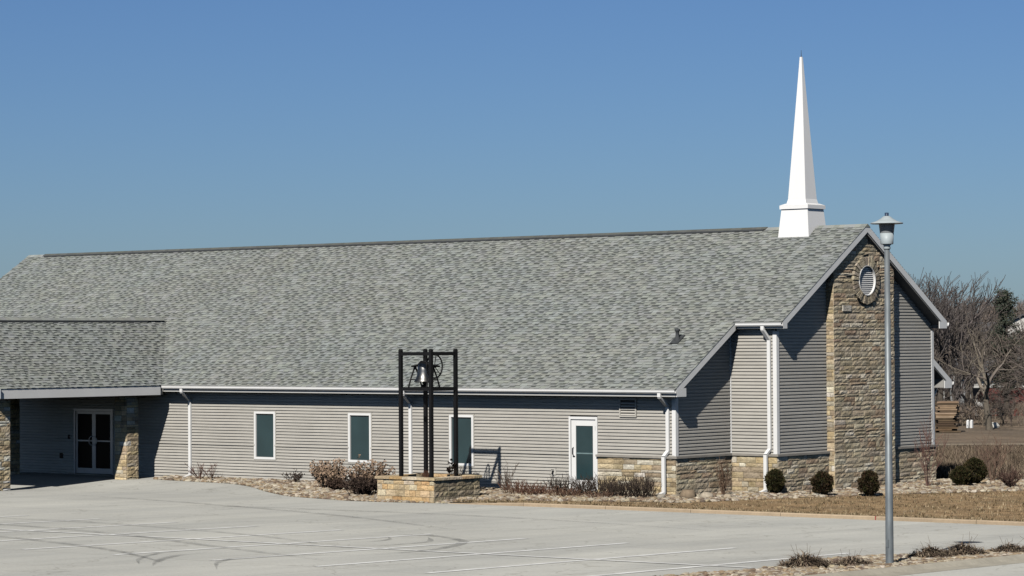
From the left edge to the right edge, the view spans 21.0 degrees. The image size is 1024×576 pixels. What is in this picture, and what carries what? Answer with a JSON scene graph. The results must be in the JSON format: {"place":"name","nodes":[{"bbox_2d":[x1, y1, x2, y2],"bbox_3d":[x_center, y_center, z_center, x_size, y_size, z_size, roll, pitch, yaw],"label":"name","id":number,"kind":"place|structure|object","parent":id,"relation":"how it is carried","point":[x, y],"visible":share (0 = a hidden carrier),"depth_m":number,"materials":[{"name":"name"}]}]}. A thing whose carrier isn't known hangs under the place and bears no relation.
{"place":"outdoors","nodes":[
{"label":"outdoors","id":0,"kind":"place"},
{"bbox_2d":[0,472,1023,575],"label":"parking lot","id":1,"kind":"structure","parent":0,"point":[105,502],"depth_m":64.45,"materials":[{"name":"concrete"}]},
{"bbox_2d":[0,515,848,575],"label":"parking lot lines","id":2,"kind":"object","parent":1,"relation":"on","point":[386,548],"visible":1,"depth_m":59.01,"materials":[{"name":"white paint"}]},
{"bbox_2d":[654,549,1023,575],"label":"island river rock","id":3,"kind":"object","parent":1,"relation":"on","point":[878,560],"visible":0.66,"depth_m":52.77,"materials":[{"name":"beige gravel"}]},
{"bbox_2d":[804,554,1023,575],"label":"island kerb","id":4,"kind":"structure","parent":1,"relation":"on","point":[948,565],"depth_m":52.76,"materials":[{"name":"grey concrete"}]},
{"bbox_2d":[0,0,1023,309],"label":"sky","id":5,"kind":"structure","parent":0,"point":[126,125],"materials":[{"name":"blue"}]},
{"bbox_2d":[179,477,1022,503],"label":"planting bed soil","id":6,"kind":"structure","parent":0,"point":[471,502],"depth_m":82.33,"materials":[{"name":"brown soil"}]},
{"bbox_2d":[184,462,214,478],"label":"bare shrub","id":7,"kind":"object","parent":6,"relation":"on","point":[199,474],"visible":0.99,"depth_m":94.91,"materials":[{"name":"brown plant"}]},
{"bbox_2d":[201,464,216,478],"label":"bare shrub","id":8,"kind":"object","parent":6,"relation":"on","point":[212,475],"visible":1,"depth_m":94.55,"materials":[{"name":"brown plant"}]},
{"bbox_2d":[282,468,304,481],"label":"dry perennial","id":9,"kind":"object","parent":6,"relation":"on","point":[295,477],"visible":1,"depth_m":91.42,"materials":[{"name":"brown plant"}]},
{"bbox_2d":[308,458,351,487],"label":"hydrangea bush","id":10,"kind":"object","parent":6,"relation":"on","point":[321,473],"visible":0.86,"depth_m":88.52,"materials":[{"name":"brown plant"}]},
{"bbox_2d":[325,477,345,489],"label":"dry perennial","id":11,"kind":"object","parent":6,"relation":"on","point":[335,484],"visible":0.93,"depth_m":87.48,"materials":[{"name":"brown plant"}]},
{"bbox_2d":[340,473,377,495],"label":"dry perennial","id":12,"kind":"object","parent":6,"relation":"on","point":[354,485],"visible":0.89,"depth_m":85.21,"materials":[{"name":"brown plant"}]},
{"bbox_2d":[346,454,395,480],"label":"hydrangea bush","id":13,"kind":"object","parent":6,"relation":"on","point":[367,472],"visible":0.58,"depth_m":86.86,"materials":[{"name":"brown plant"}]},
{"bbox_2d":[375,473,481,502],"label":"stone planter","id":14,"kind":"object","parent":6,"relation":"on","point":[416,487],"visible":0.94,"depth_m":82.73,"materials":[{"name":"stone"}]},
{"bbox_2d":[398,349,457,477],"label":"bell frame","id":15,"kind":"object","parent":14,"relation":"on","point":[425,371],"visible":0.99,"depth_m":83.43,"materials":[{"name":"black paint"}]},
{"bbox_2d":[446,458,456,475],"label":"seedhead plant","id":16,"kind":"object","parent":14,"relation":"in","point":[448,469],"visible":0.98,"depth_m":83.35,"materials":[{"name":"plant"}]},
{"bbox_2d":[458,467,480,478],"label":"bare shrub","id":17,"kind":"object","parent":6,"relation":"on","point":[467,474],"visible":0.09,"depth_m":85.76,"materials":[{"name":"brown plant"}]},
{"bbox_2d":[493,463,518,489],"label":"bare shrub","id":18,"kind":"object","parent":6,"relation":"on","point":[506,478],"visible":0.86,"depth_m":85.61,"materials":[{"name":"brown plant"}]},
{"bbox_2d":[498,479,538,493],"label":"russet perennial","id":19,"kind":"object","parent":6,"relation":"on","point":[504,488],"visible":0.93,"depth_m":84.32,"materials":[{"name":"brown plant"}]},
{"bbox_2d":[514,481,556,494],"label":"russet perennial","id":20,"kind":"object","parent":6,"relation":"on","point":[543,488],"visible":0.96,"depth_m":83.64,"materials":[{"name":"brown plant"}]},
{"bbox_2d":[538,473,581,492],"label":"dark shrub","id":21,"kind":"object","parent":6,"relation":"on","point":[559,484],"visible":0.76,"depth_m":84.08,"materials":[{"name":"brown plant"}]},
{"bbox_2d":[548,485,587,495],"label":"russet perennial","id":22,"kind":"object","parent":6,"relation":"on","point":[565,493],"visible":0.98,"depth_m":82.71,"materials":[{"name":"brown plant"}]},
{"bbox_2d":[562,477,606,494],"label":"dark shrub","id":23,"kind":"object","parent":6,"relation":"on","point":[578,488],"visible":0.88,"depth_m":83.03,"materials":[{"name":"brown plant"}]},
{"bbox_2d":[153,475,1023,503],"bbox_3d":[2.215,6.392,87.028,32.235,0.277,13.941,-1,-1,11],"label":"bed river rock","id":24,"kind":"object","parent":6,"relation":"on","point":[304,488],"visible":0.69,"depth_m":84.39,"materials":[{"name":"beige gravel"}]},
{"bbox_2d":[581,489,612,497],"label":"russet perennial","id":25,"kind":"object","parent":6,"relation":"on","point":[592,495],"visible":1,"depth_m":81.94,"materials":[{"name":"brown plant"}]},
{"bbox_2d":[579,472,627,495],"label":"dark shrub","id":26,"kind":"object","parent":6,"relation":"on","point":[588,487],"visible":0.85,"depth_m":82.77,"materials":[{"name":"brown plant"}]},
{"bbox_2d":[596,476,647,496],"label":"dark shrub","id":27,"kind":"object","parent":6,"relation":"on","point":[618,491],"visible":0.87,"depth_m":82.14,"materials":[{"name":"brown plant"}]},
{"bbox_2d":[620,471,661,497],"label":"dark shrub","id":28,"kind":"object","parent":6,"relation":"on","point":[647,486],"visible":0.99,"depth_m":81.53,"materials":[{"name":"brown plant"}]},
{"bbox_2d":[679,489,696,498],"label":"boulder","id":29,"kind":"object","parent":6,"relation":"on","point":[689,494],"visible":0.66,"depth_m":81.26,"materials":[{"name":"beige stone"}]},
{"bbox_2d":[699,492,713,497],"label":"boulder","id":30,"kind":"object","parent":6,"relation":"on","point":[705,494],"visible":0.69,"depth_m":81.25,"materials":[{"name":"beige stone"}]},
{"bbox_2d":[714,457,733,494],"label":"bare shrub","id":31,"kind":"object","parent":6,"relation":"on","point":[723,487],"visible":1,"depth_m":82.45,"materials":[{"name":"brown plant"}]},
{"bbox_2d":[763,468,786,492],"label":"evergreen shrub","id":32,"kind":"object","parent":6,"relation":"on","point":[775,480],"visible":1,"depth_m":83.06,"materials":[{"name":"green plant"}]},
{"bbox_2d":[808,470,833,494],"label":"evergreen shrub","id":33,"kind":"object","parent":6,"relation":"on","point":[819,480],"visible":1,"depth_m":81.89,"materials":[{"name":"green plant"}]},
{"bbox_2d":[857,470,880,495],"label":"evergreen shrub","id":34,"kind":"object","parent":6,"relation":"on","point":[868,483],"visible":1,"depth_m":81.75,"materials":[{"name":"green plant"}]},
{"bbox_2d":[914,409,948,485],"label":"bare shrub","id":35,"kind":"object","parent":6,"relation":"on","point":[927,470],"visible":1,"depth_m":86.61,"materials":[{"name":"brown plant"}]},
{"bbox_2d":[949,465,972,484],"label":"evergreen shrub","id":36,"kind":"object","parent":6,"relation":"on","point":[957,476],"visible":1,"depth_m":86.75,"materials":[{"name":"green plant"}]},
{"bbox_2d":[963,457,988,483],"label":"evergreen shrub","id":37,"kind":"object","parent":6,"relation":"on","point":[978,465],"visible":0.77,"depth_m":87.69,"materials":[{"name":"green plant"}]},
{"bbox_2d":[972,427,1018,479],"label":"bare shrub","id":38,"kind":"object","parent":6,"relation":"on","point":[993,476],"visible":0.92,"depth_m":90.11,"materials":[{"name":"brown plant"}]},
{"bbox_2d":[994,465,1023,486],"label":"bare shrub","id":39,"kind":"object","parent":6,"relation":"on","point":[1010,480],"visible":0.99,"depth_m":86.25,"materials":[{"name":"brown plant"}]},
{"bbox_2d":[452,490,1023,521],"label":"lawn","id":40,"kind":"structure","parent":0,"point":[848,507],"depth_m":78.12,"materials":[{"name":"brown plant"}]},
{"bbox_2d":[935,350,1023,478],"bbox_3d":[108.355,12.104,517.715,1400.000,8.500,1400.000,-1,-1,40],"label":"ground","id":41,"kind":"structure","parent":0,"point":[1013,430],"depth_m":136.22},
{"bbox_2d":[0,53,953,494],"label":"church building","id":42,"kind":"structure","parent":41,"relation":"on","point":[674,361],"depth_m":90.42,"materials":[{"name":"plastic"}]},
{"bbox_2d":[76,411,94,473],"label":"entrance door","id":43,"kind":"structure","parent":42,"relation":"in","point":[84,419],"depth_m":99.68,"materials":[{"name":"glass"}]},
{"bbox_2d":[93,412,110,473],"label":"entrance door","id":44,"kind":"structure","parent":42,"relation":"in","point":[102,420],"depth_m":99.08,"materials":[{"name":"glass"}]},
{"bbox_2d":[253,410,276,459],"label":"window","id":45,"kind":"structure","parent":42,"relation":"in","point":[264,423],"depth_m":93.81,"materials":[{"name":"white metal"}]},
{"bbox_2d":[347,412,372,463],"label":"window","id":46,"kind":"structure","parent":42,"relation":"in","point":[360,424],"depth_m":90.99,"materials":[{"name":"white metal"}]},
{"bbox_2d":[448,414,474,466],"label":"window","id":47,"kind":"structure","parent":42,"relation":"in","point":[466,423],"depth_m":88.07,"materials":[{"name":"white metal"}]},
{"bbox_2d":[571,419,595,490],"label":"side door","id":48,"kind":"structure","parent":42,"relation":"in","point":[582,430],"depth_m":84.95,"materials":[{"name":"white metal"}]},
{"bbox_2d":[445,502,1023,525],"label":"kerb","id":49,"kind":"structure","parent":41,"relation":"on","point":[917,519],"depth_m":73.96,"materials":[{"name":"beige concrete"}]},
{"bbox_2d":[935,401,960,431],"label":"lumber stack","id":50,"kind":"object","parent":41,"relation":"on","point":[947,415],"visible":1,"depth_m":138.84,"materials":[{"name":"brown wood"}]},
{"bbox_2d":[936,319,963,368],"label":"bare tree","id":51,"kind":"object","parent":41,"relation":"on","point":[949,343],"visible":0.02,"depth_m":161.50,"materials":[{"name":"brown plant"}]},
{"bbox_2d":[917,279,983,372],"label":"bare tree","id":52,"kind":"object","parent":41,"relation":"on","point":[953,337],"visible":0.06,"depth_m":161.72,"materials":[{"name":"brown plant"}]},
{"bbox_2d":[913,276,989,362],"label":"bare tree","id":53,"kind":"object","parent":41,"relation":"on","point":[938,335],"visible":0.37,"depth_m":155.55,"materials":[{"name":"brown plant"}]},
{"bbox_2d":[934,350,973,424],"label":"bare tree","id":54,"kind":"object","parent":41,"relation":"on","point":[955,379],"visible":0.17,"depth_m":147.73,"materials":[{"name":"brown plant"}]},
{"bbox_2d":[940,283,968,317],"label":"bare tree","id":55,"kind":"object","parent":41,"relation":"on","point":[954,297],"visible":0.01,"depth_m":167.81,"materials":[{"name":"brown plant"}]},
{"bbox_2d":[929,286,983,400],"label":"bare tree","id":56,"kind":"object","parent":41,"relation":"on","point":[948,393],"visible":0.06,"depth_m":168.77,"materials":[{"name":"brown plant"}]},
{"bbox_2d":[910,267,1005,402],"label":"bare tree","id":57,"kind":"object","parent":41,"relation":"on","point":[960,334],"visible":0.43,"depth_m":157.78,"materials":[{"name":"brown plant"}]},
{"bbox_2d":[921,276,1008,406],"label":"bare tree","id":58,"kind":"object","parent":41,"relation":"on","point":[966,340],"visible":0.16,"depth_m":160.69,"materials":[{"name":"brown plant"}]},
{"bbox_2d":[966,420,969,427],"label":"marker post","id":59,"kind":"object","parent":41,"relation":"on","point":[967,423],"visible":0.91,"depth_m":145.84,"materials":[{"name":"white metal"}]},
{"bbox_2d":[943,345,996,424],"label":"bare tree","id":60,"kind":"object","parent":41,"relation":"on","point":[958,396],"visible":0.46,"depth_m":149.10,"materials":[{"name":"brown plant"}]},
{"bbox_2d":[934,294,1023,356],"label":"hill woodland","id":61,"kind":"object","parent":41,"relation":"on","point":[1021,306],"depth_m":395.65,"materials":[{"name":"brown plant"}]},
{"bbox_2d":[935,443,1023,478],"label":"field weeds","id":62,"kind":"object","parent":41,"relation":"on","point":[953,456],"visible":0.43,"depth_m":103.78,"materials":[{"name":"brown plant"}]},
{"bbox_2d":[935,313,1023,429],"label":"gnarled tree","id":63,"kind":"object","parent":41,"relation":"on","point":[985,391],"visible":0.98,"depth_m":142.84,"materials":[{"name":"brown plant"}]},
{"bbox_2d":[935,396,1023,425],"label":"thicket undergrowth","id":64,"kind":"object","parent":41,"relation":"on","point":[979,410],"visible":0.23,"depth_m":152.89,"materials":[{"name":"brown plant"}]},
{"bbox_2d":[942,312,1022,415],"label":"bare tree","id":65,"kind":"object","parent":41,"relation":"on","point":[971,389],"visible":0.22,"depth_m":169.54,"materials":[{"name":"brown plant"}]},
{"bbox_2d":[951,293,1022,403],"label":"bare tree","id":66,"kind":"object","parent":41,"relation":"on","point":[986,327],"visible":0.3,"depth_m":172.44,"materials":[{"name":"brown plant"}]},
{"bbox_2d":[958,382,1015,425],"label":"bare tree","id":67,"kind":"object","parent":41,"relation":"on","point":[994,399],"visible":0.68,"depth_m":150.00,"materials":[{"name":"brown plant"}]},
{"bbox_2d":[950,356,1023,407],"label":"house","id":68,"kind":"structure","parent":41,"relation":"on","point":[976,389],"depth_m":242.40,"materials":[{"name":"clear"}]},
{"bbox_2d":[973,388,979,398],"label":"window","id":69,"kind":"structure","parent":68,"relation":"in","point":[975,390],"depth_m":242.19,"materials":[{"name":"black glass"}]},
{"bbox_2d":[992,422,999,427],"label":"pale rock","id":70,"kind":"object","parent":41,"relation":"on","point":[995,424],"visible":0.62,"depth_m":145.72,"materials":[{"name":"white stone"}]},
{"bbox_2d":[977,383,1019,424],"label":"bare tree","id":71,"kind":"object","parent":41,"relation":"on","point":[1001,416],"visible":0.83,"depth_m":150.85,"materials":[{"name":"brown plant"}]},
{"bbox_2d":[973,304,1023,389],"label":"bare tree","id":72,"kind":"object","parent":41,"relation":"on","point":[1020,387],"visible":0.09,"depth_m":180.27,"materials":[{"name":"brown plant"}]},
{"bbox_2d":[977,328,1023,395],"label":"bare tree","id":73,"kind":"object","parent":41,"relation":"on","point":[1019,354],"visible":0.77,"depth_m":166.68,"materials":[{"name":"brown plant"}]},
{"bbox_2d":[977,388,1023,415],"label":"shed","id":74,"kind":"structure","parent":41,"relation":"on","point":[980,396],"depth_m":198.48,"materials":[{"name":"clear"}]},
{"bbox_2d":[978,332,1023,379],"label":"bare tree","id":75,"kind":"object","parent":41,"relation":"on","point":[1008,365],"visible":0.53,"depth_m":168.71,"materials":[{"name":"brown plant"}]},
{"bbox_2d":[980,288,1023,413],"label":"conifer tree","id":76,"kind":"object","parent":41,"relation":"on","point":[1006,300],"visible":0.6,"depth_m":171.80,"materials":[{"name":"green plant"}]},
{"bbox_2d":[993,314,1023,346],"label":"house","id":77,"kind":"structure","parent":41,"relation":"on","point":[1018,318],"depth_m":343.25,"materials":[{"name":"white"}]},
{"bbox_2d":[995,365,1023,412],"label":"bare tree","id":78,"kind":"object","parent":41,"relation":"on","point":[1018,383],"visible":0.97,"depth_m":152.13,"materials":[{"name":"brown plant"}]},
{"bbox_2d":[937,443,1023,444],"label":"farm track","id":79,"kind":"structure","parent":0,"point":[987,444],"depth_m":122.92,"materials":[{"name":"brown soil"}]},
{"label":"island soil","id":80,"kind":"structure","parent":0,"visible":0},
{"bbox_2d":[776,546,831,567],"bbox_3d":[5.636,5.155,53.260,1.231,0.476,1.515,-1,-1,40],"label":"grass clump","id":81,"kind":"object","parent":80,"relation":"on","point":[806,560],"visible":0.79,"depth_m":53.07,"materials":[{"name":"brown plant"}]},
{"bbox_2d":[798,550,832,563],"bbox_3d":[5.836,5.233,53.859,1.003,0.359,1.322,-1,-1,15],"label":"grass clump","id":82,"kind":"object","parent":80,"relation":"on","point":[821,558],"visible":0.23,"depth_m":53.90,"materials":[{"name":"brown plant"}]},
{"bbox_2d":[829,549,872,565],"bbox_3d":[6.582,5.231,53.695,0.958,0.350,1.308,-1,-1,40],"label":"grass clump","id":83,"kind":"object","parent":80,"relation":"on","point":[846,561],"visible":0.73,"depth_m":53.58,"materials":[{"name":"brown plant"}]},
{"bbox_2d":[870,213,902,563],"bbox_3d":[7.351,2.017,53.962,0.640,6.988,0.640,-1,-1,40],"label":"street lamp","id":84,"kind":"object","parent":80,"relation":"on","point":[886,223],"visible":0.96,"depth_m":53.90,"materials":[{"name":"metal"}]},
{"bbox_2d":[906,537,955,557],"bbox_3d":[8.512,5.261,56.081,1.117,0.444,1.440,-1,-1,40],"label":"grass clump","id":85,"kind":"object","parent":80,"relation":"on","point":[928,551],"visible":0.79,"depth_m":55.85,"materials":[{"name":"brown plant"}]},
{"bbox_2d":[944,533,989,554],"bbox_3d":[9.262,5.257,56.839,1.192,0.500,1.514,-1,-1,40],"label":"grass clump","id":86,"kind":"object","parent":80,"relation":"on","point":[961,549],"visible":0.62,"depth_m":56.69,"materials":[{"name":"brown plant"}]},
{"bbox_2d":[987,538,1023,551],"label":"grass clump","id":87,"kind":"object","parent":80,"relation":"on","point":[1013,547],"visible":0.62,"depth_m":57.45,"materials":[{"name":"brown plant"}]}
]}

